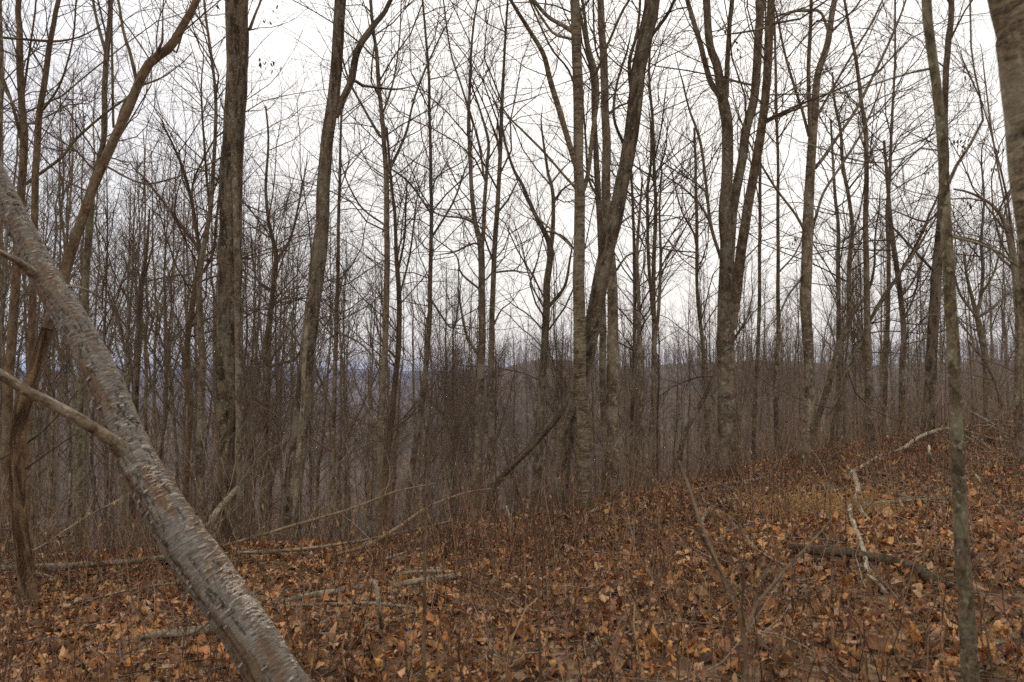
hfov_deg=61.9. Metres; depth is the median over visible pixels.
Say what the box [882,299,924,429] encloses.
slope tree
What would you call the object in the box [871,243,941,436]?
slope tree
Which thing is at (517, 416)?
hill
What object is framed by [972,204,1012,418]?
slope tree
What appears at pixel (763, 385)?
slope tree
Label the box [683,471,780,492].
fallen branch
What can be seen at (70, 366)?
slope tree
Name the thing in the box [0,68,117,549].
slope tree
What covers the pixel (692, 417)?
slanted tree
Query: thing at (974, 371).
slope tree
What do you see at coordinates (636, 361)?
slope tree
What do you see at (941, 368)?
slope tree
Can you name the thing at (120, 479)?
slope tree
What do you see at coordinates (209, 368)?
slope tree
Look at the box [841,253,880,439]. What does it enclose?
slope tree
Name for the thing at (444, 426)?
slope tree
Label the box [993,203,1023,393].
slope tree
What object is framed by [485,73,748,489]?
slender tree
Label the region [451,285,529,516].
slope tree
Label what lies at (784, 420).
thicket
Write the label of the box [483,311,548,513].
slope tree
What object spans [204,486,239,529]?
broken branch
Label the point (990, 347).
slope tree
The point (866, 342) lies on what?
slender tree
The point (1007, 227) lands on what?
crooked tree
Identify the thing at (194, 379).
slope tree
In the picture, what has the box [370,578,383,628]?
stick stub
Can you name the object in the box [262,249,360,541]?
slope tree
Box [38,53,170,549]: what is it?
slope tree
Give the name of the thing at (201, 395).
slender tree
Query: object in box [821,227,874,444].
slope tree
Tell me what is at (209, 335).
slope tree
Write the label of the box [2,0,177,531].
slender tree
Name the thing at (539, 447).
forked tree
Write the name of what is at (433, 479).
slope tree
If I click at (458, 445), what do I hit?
slope tree
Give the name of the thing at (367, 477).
slope tree
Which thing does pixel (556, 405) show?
slope tree
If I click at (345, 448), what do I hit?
slope tree
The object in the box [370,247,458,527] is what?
slope tree
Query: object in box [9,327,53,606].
tree trunk
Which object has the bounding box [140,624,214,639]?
fallen log
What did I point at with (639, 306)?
pale tree
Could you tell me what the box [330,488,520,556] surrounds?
fallen pole
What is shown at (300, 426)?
slender tree
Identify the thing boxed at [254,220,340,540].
slope tree
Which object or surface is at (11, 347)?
slender tree
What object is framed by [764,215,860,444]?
slope tree
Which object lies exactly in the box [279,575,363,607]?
fallen branch
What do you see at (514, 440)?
slope tree
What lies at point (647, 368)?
slope tree
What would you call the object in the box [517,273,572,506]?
slope tree
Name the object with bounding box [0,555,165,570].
fallen log
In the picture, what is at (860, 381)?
slope tree
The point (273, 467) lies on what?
slope tree
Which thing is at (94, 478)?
slope tree
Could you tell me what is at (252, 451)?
slope tree
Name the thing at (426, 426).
slope tree
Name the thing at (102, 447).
slope tree
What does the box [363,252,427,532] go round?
slope tree
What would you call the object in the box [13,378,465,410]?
hill
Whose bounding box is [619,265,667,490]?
slope tree
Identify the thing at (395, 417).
slope tree
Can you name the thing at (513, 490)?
slope tree
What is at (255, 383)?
slope tree
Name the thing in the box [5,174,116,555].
slope tree
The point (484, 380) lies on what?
slope tree
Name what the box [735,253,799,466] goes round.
slope tree
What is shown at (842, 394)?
slope tree
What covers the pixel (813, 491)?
fallen branch
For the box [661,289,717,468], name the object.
slope tree
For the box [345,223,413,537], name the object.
slope tree
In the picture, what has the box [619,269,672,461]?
slope tree
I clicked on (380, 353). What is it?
slope tree
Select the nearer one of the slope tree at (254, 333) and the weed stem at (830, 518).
the weed stem at (830, 518)
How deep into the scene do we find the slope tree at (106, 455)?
14.75 m
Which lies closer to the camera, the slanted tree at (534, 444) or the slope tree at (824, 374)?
the slanted tree at (534, 444)
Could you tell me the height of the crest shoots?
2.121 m
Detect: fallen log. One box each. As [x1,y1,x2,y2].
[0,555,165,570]
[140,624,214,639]
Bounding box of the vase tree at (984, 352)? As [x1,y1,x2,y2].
[835,45,1018,432]
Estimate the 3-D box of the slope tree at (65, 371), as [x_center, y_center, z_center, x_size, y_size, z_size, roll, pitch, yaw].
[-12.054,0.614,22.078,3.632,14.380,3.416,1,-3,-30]
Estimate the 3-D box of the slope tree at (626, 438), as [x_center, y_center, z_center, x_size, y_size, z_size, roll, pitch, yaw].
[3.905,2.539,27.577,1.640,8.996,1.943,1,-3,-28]
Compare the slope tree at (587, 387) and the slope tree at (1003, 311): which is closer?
the slope tree at (1003, 311)
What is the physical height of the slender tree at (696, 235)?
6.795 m
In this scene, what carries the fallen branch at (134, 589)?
on the ground at (802, 669)
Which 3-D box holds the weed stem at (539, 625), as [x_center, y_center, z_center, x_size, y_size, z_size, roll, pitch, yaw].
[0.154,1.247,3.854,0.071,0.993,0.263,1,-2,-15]
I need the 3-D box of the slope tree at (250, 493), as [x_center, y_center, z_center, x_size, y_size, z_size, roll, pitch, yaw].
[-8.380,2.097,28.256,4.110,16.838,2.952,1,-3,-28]
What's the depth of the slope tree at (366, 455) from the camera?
55.10 m
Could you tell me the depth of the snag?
14.95 m
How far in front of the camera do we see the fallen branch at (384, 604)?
5.77 m
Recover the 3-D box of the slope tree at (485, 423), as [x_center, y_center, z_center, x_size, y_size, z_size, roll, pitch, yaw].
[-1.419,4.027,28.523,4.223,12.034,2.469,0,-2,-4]
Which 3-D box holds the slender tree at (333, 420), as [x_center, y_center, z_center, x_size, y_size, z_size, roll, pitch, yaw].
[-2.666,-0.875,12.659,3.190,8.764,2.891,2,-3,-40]
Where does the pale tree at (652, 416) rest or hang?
on the ground at (802, 669)
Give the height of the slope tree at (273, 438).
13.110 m
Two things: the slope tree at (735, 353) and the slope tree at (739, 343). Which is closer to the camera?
the slope tree at (735, 353)
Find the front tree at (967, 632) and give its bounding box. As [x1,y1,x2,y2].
[768,0,1018,681]
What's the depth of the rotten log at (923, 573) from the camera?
5.73 m
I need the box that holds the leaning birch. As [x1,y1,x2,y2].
[0,159,311,681]
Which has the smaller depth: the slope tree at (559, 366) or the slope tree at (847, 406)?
the slope tree at (847, 406)
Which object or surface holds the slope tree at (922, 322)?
on the ground at (802, 669)
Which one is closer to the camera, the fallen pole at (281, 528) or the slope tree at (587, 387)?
the fallen pole at (281, 528)
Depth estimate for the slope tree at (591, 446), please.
24.47 m
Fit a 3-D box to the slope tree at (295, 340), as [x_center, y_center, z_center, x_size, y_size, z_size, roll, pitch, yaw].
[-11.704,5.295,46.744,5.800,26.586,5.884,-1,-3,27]
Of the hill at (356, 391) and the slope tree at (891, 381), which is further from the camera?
the hill at (356, 391)
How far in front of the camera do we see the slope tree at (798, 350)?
15.73 m
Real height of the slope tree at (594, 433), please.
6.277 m
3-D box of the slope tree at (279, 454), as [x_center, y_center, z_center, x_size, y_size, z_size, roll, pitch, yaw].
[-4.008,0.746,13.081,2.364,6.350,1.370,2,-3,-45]
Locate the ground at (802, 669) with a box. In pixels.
[0,409,1023,681]
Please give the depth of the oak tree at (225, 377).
9.81 m
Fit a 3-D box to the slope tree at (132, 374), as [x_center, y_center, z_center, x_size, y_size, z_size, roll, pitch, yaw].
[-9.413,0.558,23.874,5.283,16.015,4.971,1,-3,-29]
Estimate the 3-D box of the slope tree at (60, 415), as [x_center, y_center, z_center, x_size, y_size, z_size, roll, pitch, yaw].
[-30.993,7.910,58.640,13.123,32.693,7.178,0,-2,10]
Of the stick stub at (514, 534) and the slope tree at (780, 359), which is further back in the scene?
the slope tree at (780, 359)
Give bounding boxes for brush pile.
[942,409,1013,454]
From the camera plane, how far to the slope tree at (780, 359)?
52.14 m
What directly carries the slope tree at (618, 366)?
on the ground at (802, 669)
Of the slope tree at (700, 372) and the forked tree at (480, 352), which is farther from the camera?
the slope tree at (700, 372)
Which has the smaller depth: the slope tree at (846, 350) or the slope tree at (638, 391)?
the slope tree at (846, 350)
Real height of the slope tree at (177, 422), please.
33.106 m
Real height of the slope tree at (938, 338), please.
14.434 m
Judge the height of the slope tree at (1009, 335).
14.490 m
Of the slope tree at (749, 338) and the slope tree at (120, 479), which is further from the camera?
the slope tree at (749, 338)
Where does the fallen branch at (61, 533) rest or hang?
on the ground at (802, 669)
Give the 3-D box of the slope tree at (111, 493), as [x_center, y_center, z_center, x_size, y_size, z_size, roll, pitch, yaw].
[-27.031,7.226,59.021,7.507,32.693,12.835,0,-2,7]
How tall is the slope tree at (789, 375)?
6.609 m
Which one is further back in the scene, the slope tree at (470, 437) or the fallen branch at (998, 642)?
the slope tree at (470, 437)
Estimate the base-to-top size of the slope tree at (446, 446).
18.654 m
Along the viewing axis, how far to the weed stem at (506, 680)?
4.15 m
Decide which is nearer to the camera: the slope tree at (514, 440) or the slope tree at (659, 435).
the slope tree at (659, 435)
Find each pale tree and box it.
[212,0,498,536]
[547,0,726,497]
[551,86,738,487]
[557,45,790,488]
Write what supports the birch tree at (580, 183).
on the ground at (802, 669)
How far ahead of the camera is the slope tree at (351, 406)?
34.52 m
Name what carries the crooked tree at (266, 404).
on the ground at (802, 669)
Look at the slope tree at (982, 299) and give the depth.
22.91 m
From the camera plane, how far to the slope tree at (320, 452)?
25.11 m
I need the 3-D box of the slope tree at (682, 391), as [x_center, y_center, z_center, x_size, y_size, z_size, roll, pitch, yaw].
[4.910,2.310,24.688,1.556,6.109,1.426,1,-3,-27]
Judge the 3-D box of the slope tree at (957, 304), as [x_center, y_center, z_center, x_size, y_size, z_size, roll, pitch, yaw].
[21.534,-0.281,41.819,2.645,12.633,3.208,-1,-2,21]
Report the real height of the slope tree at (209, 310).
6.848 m
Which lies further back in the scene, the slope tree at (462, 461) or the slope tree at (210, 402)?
the slope tree at (210, 402)
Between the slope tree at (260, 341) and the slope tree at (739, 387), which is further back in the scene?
the slope tree at (260, 341)
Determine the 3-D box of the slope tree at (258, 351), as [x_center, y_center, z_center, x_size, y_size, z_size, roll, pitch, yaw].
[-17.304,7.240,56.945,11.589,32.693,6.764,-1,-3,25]
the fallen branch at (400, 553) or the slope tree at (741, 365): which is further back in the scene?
the slope tree at (741, 365)
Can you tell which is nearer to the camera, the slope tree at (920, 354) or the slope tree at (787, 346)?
the slope tree at (920, 354)
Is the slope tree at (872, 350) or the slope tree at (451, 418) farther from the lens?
the slope tree at (872, 350)
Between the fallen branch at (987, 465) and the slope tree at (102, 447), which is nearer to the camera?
the fallen branch at (987, 465)
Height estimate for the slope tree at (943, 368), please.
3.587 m
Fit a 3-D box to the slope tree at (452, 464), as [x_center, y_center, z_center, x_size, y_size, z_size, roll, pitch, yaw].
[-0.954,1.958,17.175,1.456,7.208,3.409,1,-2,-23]
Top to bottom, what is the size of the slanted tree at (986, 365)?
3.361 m
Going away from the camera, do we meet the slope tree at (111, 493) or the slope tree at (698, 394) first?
the slope tree at (698, 394)
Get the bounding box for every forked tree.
[50,4,414,502]
[293,0,595,518]
[402,55,660,512]
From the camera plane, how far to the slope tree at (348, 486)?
26.73 m
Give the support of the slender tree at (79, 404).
on the ground at (802, 669)
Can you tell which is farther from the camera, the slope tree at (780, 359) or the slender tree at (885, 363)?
the slope tree at (780, 359)
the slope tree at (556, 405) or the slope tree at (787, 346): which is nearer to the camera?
the slope tree at (556, 405)
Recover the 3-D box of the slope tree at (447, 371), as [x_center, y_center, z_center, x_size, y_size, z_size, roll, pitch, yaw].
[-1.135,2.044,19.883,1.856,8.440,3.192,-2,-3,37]
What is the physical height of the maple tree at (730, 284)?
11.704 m
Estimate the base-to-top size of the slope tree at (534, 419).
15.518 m
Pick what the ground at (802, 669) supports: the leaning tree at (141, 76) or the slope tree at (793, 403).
the slope tree at (793, 403)
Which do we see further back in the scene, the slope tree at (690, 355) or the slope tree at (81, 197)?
the slope tree at (81, 197)
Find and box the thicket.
[0,190,1023,557]
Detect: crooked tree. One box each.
[91,23,416,542]
[829,0,1023,466]
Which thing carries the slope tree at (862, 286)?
on the ground at (802, 669)
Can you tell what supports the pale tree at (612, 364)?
on the ground at (802, 669)
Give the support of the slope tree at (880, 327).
on the ground at (802, 669)
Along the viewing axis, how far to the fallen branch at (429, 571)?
6.66 m
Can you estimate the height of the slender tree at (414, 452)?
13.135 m
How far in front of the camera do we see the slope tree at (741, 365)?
36.22 m
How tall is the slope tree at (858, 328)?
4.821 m
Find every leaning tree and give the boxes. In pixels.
[41,0,296,329]
[545,0,733,511]
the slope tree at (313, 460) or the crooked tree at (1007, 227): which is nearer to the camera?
the crooked tree at (1007, 227)
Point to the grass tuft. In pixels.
(834, 507)
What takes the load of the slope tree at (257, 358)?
on the ground at (802, 669)
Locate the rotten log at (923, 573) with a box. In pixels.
[790,521,956,589]
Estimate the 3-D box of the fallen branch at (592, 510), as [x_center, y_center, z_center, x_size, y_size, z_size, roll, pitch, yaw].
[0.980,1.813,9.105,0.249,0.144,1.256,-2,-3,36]
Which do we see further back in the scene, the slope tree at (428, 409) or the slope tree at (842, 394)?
the slope tree at (428, 409)
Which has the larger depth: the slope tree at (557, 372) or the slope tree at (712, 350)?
the slope tree at (712, 350)
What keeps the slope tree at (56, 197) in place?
on the ground at (802, 669)
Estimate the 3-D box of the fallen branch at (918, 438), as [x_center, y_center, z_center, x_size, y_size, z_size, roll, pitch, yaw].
[4.991,1.207,10.826,3.043,1.448,1.366,1,-2,-21]
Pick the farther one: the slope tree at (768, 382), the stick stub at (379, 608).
the slope tree at (768, 382)
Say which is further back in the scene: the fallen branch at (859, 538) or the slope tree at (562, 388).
the slope tree at (562, 388)
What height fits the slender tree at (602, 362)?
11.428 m
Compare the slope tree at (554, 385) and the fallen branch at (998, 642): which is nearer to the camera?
the fallen branch at (998, 642)
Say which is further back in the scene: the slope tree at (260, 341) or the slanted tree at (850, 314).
the slope tree at (260, 341)
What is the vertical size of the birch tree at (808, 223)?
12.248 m
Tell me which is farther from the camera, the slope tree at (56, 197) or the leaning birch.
the slope tree at (56, 197)
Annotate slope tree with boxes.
[0,2,140,338]
[0,4,121,422]
[0,43,79,493]
[0,61,130,551]
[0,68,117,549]
[1,90,115,549]
[3,106,82,343]
[3,119,69,553]
[5,49,138,536]
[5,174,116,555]
[7,115,150,552]
[13,237,151,484]
[15,173,56,456]
[16,119,99,501]
[37,209,121,528]
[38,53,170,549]
[38,66,169,480]
[39,93,183,547]
[42,115,183,498]
[46,316,143,551]
[56,108,200,552]
[56,212,161,550]
[58,124,174,542]
[76,167,170,551]
[76,180,211,493]
[78,117,263,465]
[87,172,205,488]
[91,127,217,546]
[93,110,216,548]
[93,149,274,428]
[100,94,262,552]
[108,180,272,516]
[138,148,211,501]
[140,162,216,547]
[150,210,215,510]
[160,153,269,423]
[163,200,267,454]
[164,281,256,512]
[166,193,261,501]
[169,222,313,541]
[172,192,324,539]
[174,193,316,499]
[177,160,286,463]
[177,173,325,471]
[177,237,301,540]
[184,226,279,474]
[191,173,296,536]
[191,217,339,494]
[195,136,283,537]
[207,204,324,476]
[241,153,322,537]
[241,235,329,539]
[242,168,409,523]
[251,206,365,540]
[251,293,317,499]
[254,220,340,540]
[255,206,352,520]
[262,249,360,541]
[265,180,361,536]
[290,229,378,539]
[293,217,415,514]
[296,199,375,540]
[313,231,377,534]
[315,223,434,542]
[320,255,376,541]
[324,269,406,541]
[327,259,409,512]
[336,361,412,535]
[341,251,423,530]
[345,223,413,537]
[353,343,431,536]
[362,309,426,519]
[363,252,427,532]
[367,263,522,520]
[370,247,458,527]
[387,253,470,526]
[388,237,523,526]
[391,272,488,527]
[400,296,494,524]
[403,329,472,522]
[406,270,504,523]
[407,249,511,522]
[410,292,529,514]
[415,289,487,518]
[419,331,487,521]
[420,268,500,524]
[429,343,484,521]
[433,279,500,462]
[440,255,528,516]
[444,274,534,478]
[446,299,523,522]
[448,310,503,522]
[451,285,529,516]
[470,333,542,514]
[476,309,548,513]
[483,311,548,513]
[484,327,574,510]
[506,294,597,441]
[506,348,563,512]
[508,325,575,500]
[514,251,647,481]
[514,293,571,443]
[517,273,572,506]
[520,285,594,504]
[525,226,573,410]
[531,328,574,496]
[534,308,599,485]
[534,314,591,447]
[535,361,606,481]
[543,295,601,481]
[548,332,628,479]
[550,266,651,486]
[563,268,606,496]
[563,292,598,422]
[564,246,673,483]
[572,279,645,457]
[595,295,670,473]
[606,284,655,488]
[618,243,649,427]
[618,266,695,471]
[618,295,665,490]
[618,343,666,479]
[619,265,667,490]
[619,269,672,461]
[619,330,655,489]
[625,239,677,480]
[627,281,677,483]
[648,245,736,450]
[648,266,716,476]
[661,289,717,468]
[664,316,698,476]
[673,283,715,472]
[679,287,743,441]
[681,245,717,396]
[688,260,735,451]
[689,347,714,476]
[695,258,766,462]
[702,253,773,463]
[714,231,760,455]
[715,291,772,457]
[715,292,765,460]
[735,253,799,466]
[735,254,801,455]
[737,256,819,456]
[746,277,788,452]
[748,267,800,456]
[752,266,818,406]
[754,291,783,455]
[760,291,796,399]
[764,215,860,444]
[765,299,793,454]
[766,322,800,432]
[768,256,825,451]
[769,265,801,448]
[770,310,804,449]
[773,242,816,435]
[783,293,817,393]
[790,313,833,442]
[793,317,835,428]
[796,239,879,405]
[813,203,891,369]
[814,281,851,412]
[816,273,882,434]
[818,263,856,401]
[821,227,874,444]
[822,251,876,439]
[822,283,858,417]
[827,347,863,416]
[830,214,877,445]
[831,216,883,444]
[834,212,906,405]
[841,208,890,382]
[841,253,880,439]
[849,205,893,374]
[851,241,883,439]
[868,221,905,430]
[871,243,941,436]
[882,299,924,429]
[889,219,977,431]
[893,286,921,431]
[894,241,946,422]
[905,237,947,430]
[906,250,927,372]
[907,251,942,418]
[915,181,975,366]
[915,205,1002,422]
[919,209,976,370]
[921,212,965,423]
[923,305,948,424]
[955,213,990,423]
[958,208,1014,349]
[959,280,1013,413]
[966,198,1016,420]
[968,249,1014,389]
[970,219,1017,398]
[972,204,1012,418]
[978,218,1017,363]
[981,245,1023,420]
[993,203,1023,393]
[993,217,1023,376]
[996,281,1014,389]
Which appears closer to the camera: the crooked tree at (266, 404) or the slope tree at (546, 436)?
the crooked tree at (266, 404)
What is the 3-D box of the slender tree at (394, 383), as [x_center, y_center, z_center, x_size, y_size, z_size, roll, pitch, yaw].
[-1.927,-0.620,13.372,4.144,8.830,5.230,1,-2,-21]
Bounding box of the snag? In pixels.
[25,105,311,551]
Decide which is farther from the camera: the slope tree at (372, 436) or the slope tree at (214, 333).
the slope tree at (372, 436)
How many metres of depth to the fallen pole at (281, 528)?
8.01 m
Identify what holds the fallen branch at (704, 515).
on the ground at (802, 669)
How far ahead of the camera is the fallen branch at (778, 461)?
11.16 m
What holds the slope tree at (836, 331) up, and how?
on the ground at (802, 669)
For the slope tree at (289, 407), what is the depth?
52.59 m
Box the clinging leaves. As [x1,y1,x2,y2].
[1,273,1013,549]
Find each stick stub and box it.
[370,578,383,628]
[505,506,515,535]
[928,445,933,462]
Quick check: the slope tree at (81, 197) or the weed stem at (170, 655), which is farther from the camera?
the slope tree at (81, 197)
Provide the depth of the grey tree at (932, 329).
12.59 m
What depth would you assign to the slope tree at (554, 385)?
56.44 m
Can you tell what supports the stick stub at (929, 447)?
on the ground at (802, 669)
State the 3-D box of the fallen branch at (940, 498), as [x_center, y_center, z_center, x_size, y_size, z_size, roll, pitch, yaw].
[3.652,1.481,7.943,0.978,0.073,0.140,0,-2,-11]
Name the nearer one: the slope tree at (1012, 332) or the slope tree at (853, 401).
the slope tree at (853, 401)
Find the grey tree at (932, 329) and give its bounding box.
[815,0,988,443]
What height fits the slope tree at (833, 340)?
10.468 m
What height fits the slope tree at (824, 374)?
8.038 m
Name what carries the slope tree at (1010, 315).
on the ground at (802, 669)
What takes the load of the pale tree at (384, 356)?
on the ground at (802, 669)
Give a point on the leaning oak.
(336, 101)
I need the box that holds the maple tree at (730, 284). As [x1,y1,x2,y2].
[524,0,995,474]
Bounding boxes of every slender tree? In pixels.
[0,0,184,225]
[0,0,295,555]
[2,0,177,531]
[2,0,207,551]
[124,32,400,541]
[130,0,392,522]
[133,0,322,539]
[213,0,448,539]
[257,24,482,534]
[326,0,563,529]
[347,0,590,516]
[464,0,703,497]
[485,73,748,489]
[542,0,798,487]
[564,40,801,473]
[657,0,848,465]
[677,0,1006,451]
[690,0,916,460]
[701,39,1014,434]
[750,50,953,444]
[792,0,1002,436]
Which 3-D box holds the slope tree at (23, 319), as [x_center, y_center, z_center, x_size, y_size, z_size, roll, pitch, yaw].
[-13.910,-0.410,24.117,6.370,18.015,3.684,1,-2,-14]
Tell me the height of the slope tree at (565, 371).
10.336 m
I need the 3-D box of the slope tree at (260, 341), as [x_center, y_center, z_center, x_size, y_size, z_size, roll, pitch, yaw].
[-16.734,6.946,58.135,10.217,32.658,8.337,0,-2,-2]
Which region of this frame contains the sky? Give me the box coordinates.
[2,0,1016,370]
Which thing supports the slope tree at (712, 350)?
on the ground at (802, 669)
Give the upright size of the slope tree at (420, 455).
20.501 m
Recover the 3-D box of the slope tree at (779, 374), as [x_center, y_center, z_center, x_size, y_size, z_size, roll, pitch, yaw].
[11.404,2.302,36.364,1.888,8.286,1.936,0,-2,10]
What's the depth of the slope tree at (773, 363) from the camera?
53.71 m
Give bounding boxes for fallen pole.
[222,450,434,553]
[237,521,452,566]
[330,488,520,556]
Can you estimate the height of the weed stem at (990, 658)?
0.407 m
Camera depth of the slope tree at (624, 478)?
39.57 m
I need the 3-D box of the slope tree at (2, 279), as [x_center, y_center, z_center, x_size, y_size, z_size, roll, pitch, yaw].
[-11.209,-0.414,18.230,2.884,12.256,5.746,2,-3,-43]
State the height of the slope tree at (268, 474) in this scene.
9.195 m
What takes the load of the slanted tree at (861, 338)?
on the ground at (802, 669)
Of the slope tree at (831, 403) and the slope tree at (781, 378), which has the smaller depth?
the slope tree at (831, 403)
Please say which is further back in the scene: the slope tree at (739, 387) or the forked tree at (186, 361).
the slope tree at (739, 387)
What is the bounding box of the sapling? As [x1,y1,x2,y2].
[583,439,829,681]
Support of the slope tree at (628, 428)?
on the ground at (802, 669)
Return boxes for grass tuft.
[686,474,977,535]
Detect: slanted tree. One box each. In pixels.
[484,408,562,522]
[618,209,845,480]
[699,1,995,450]
[811,136,1012,445]
[885,195,1023,445]
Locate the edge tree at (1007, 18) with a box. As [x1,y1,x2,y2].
[987,0,1023,332]
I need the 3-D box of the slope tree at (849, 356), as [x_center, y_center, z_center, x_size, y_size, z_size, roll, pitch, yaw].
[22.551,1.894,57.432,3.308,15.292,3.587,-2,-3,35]
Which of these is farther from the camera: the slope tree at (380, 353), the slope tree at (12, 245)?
the slope tree at (12, 245)
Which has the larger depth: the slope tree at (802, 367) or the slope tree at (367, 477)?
the slope tree at (367, 477)
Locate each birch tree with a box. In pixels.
[436,0,715,509]
[622,0,987,466]
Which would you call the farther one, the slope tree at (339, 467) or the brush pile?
the slope tree at (339, 467)
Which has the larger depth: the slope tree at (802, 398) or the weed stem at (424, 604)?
the slope tree at (802, 398)
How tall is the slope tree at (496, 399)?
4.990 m
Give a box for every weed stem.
[118,588,187,681]
[422,418,429,681]
[505,598,537,681]
[533,503,560,681]
[633,588,645,681]
[827,452,836,592]
[923,490,928,565]
[979,588,993,675]
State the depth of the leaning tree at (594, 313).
10.20 m
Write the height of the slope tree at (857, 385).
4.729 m
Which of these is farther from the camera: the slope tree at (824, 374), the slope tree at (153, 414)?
the slope tree at (824, 374)
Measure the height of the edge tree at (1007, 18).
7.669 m
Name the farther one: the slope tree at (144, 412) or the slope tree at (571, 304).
the slope tree at (571, 304)
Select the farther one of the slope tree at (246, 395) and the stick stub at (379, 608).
the slope tree at (246, 395)
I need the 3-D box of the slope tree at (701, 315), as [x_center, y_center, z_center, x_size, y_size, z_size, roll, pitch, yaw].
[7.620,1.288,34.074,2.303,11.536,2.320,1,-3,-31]
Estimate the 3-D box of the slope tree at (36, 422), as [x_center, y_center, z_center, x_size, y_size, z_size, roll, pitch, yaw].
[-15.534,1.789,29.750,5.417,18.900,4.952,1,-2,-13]
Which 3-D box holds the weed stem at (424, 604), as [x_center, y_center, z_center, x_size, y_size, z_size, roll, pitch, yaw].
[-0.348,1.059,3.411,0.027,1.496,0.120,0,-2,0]
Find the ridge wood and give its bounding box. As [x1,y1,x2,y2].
[11,308,1023,555]
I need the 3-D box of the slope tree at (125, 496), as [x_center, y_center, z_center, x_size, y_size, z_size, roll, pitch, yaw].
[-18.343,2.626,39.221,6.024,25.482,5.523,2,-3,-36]
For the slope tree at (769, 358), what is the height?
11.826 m
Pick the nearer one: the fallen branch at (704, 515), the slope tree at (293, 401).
the fallen branch at (704, 515)
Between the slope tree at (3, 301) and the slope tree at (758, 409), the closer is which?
the slope tree at (3, 301)
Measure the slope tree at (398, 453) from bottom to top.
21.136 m
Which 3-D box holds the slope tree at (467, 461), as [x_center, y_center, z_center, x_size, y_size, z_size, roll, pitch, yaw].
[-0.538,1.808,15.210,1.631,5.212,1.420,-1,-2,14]
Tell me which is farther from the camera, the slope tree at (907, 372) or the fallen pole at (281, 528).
the slope tree at (907, 372)
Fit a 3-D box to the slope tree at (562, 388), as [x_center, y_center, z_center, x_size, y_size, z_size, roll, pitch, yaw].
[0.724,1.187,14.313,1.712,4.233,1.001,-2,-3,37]
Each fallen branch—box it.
[0,380,81,468]
[2,492,119,587]
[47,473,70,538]
[94,580,178,599]
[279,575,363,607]
[346,601,431,611]
[385,531,421,560]
[394,569,441,574]
[394,572,463,587]
[581,499,626,526]
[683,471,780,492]
[697,492,744,537]
[721,519,764,534]
[758,442,794,477]
[789,485,838,497]
[847,466,888,594]
[849,380,1012,476]
[861,496,951,504]
[946,450,1011,483]
[981,635,1021,648]
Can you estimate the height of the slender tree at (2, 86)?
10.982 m
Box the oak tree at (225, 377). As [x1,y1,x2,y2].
[210,0,282,543]
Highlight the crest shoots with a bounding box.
[0,367,1023,601]
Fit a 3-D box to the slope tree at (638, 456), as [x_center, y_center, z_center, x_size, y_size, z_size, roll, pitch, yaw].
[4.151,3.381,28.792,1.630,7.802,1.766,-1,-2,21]
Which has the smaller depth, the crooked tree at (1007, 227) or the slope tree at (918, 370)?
the crooked tree at (1007, 227)
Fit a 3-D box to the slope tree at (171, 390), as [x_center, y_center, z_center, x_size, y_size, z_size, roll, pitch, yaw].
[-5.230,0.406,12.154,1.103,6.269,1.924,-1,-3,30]
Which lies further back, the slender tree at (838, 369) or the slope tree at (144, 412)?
the slope tree at (144, 412)
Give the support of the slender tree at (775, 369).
on the ground at (802, 669)
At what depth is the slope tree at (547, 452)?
16.77 m
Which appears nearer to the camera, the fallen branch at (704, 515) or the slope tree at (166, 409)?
the fallen branch at (704, 515)
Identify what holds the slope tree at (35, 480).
on the ground at (802, 669)
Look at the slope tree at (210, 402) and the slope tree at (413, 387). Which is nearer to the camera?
the slope tree at (413, 387)
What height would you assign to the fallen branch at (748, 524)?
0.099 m
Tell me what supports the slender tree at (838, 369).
on the ground at (802, 669)
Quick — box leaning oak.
[274,0,525,542]
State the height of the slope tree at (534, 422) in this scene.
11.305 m
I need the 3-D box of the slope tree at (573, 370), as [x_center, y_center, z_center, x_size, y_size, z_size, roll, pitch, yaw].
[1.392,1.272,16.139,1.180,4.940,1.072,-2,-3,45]
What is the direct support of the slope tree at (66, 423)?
on the ground at (802, 669)
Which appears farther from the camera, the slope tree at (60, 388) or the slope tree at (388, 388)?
the slope tree at (60, 388)
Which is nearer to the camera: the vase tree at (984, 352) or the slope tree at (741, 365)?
the vase tree at (984, 352)
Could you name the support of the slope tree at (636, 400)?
on the ground at (802, 669)
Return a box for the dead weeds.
[0,381,1023,681]
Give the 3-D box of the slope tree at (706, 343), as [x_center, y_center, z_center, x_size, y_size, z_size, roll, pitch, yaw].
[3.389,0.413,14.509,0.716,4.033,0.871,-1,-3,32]
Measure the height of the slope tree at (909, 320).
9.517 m
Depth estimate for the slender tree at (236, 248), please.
9.43 m
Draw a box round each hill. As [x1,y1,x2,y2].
[11,360,1023,551]
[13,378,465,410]
[14,367,487,380]
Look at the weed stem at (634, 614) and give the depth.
4.00 m
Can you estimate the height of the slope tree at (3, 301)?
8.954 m

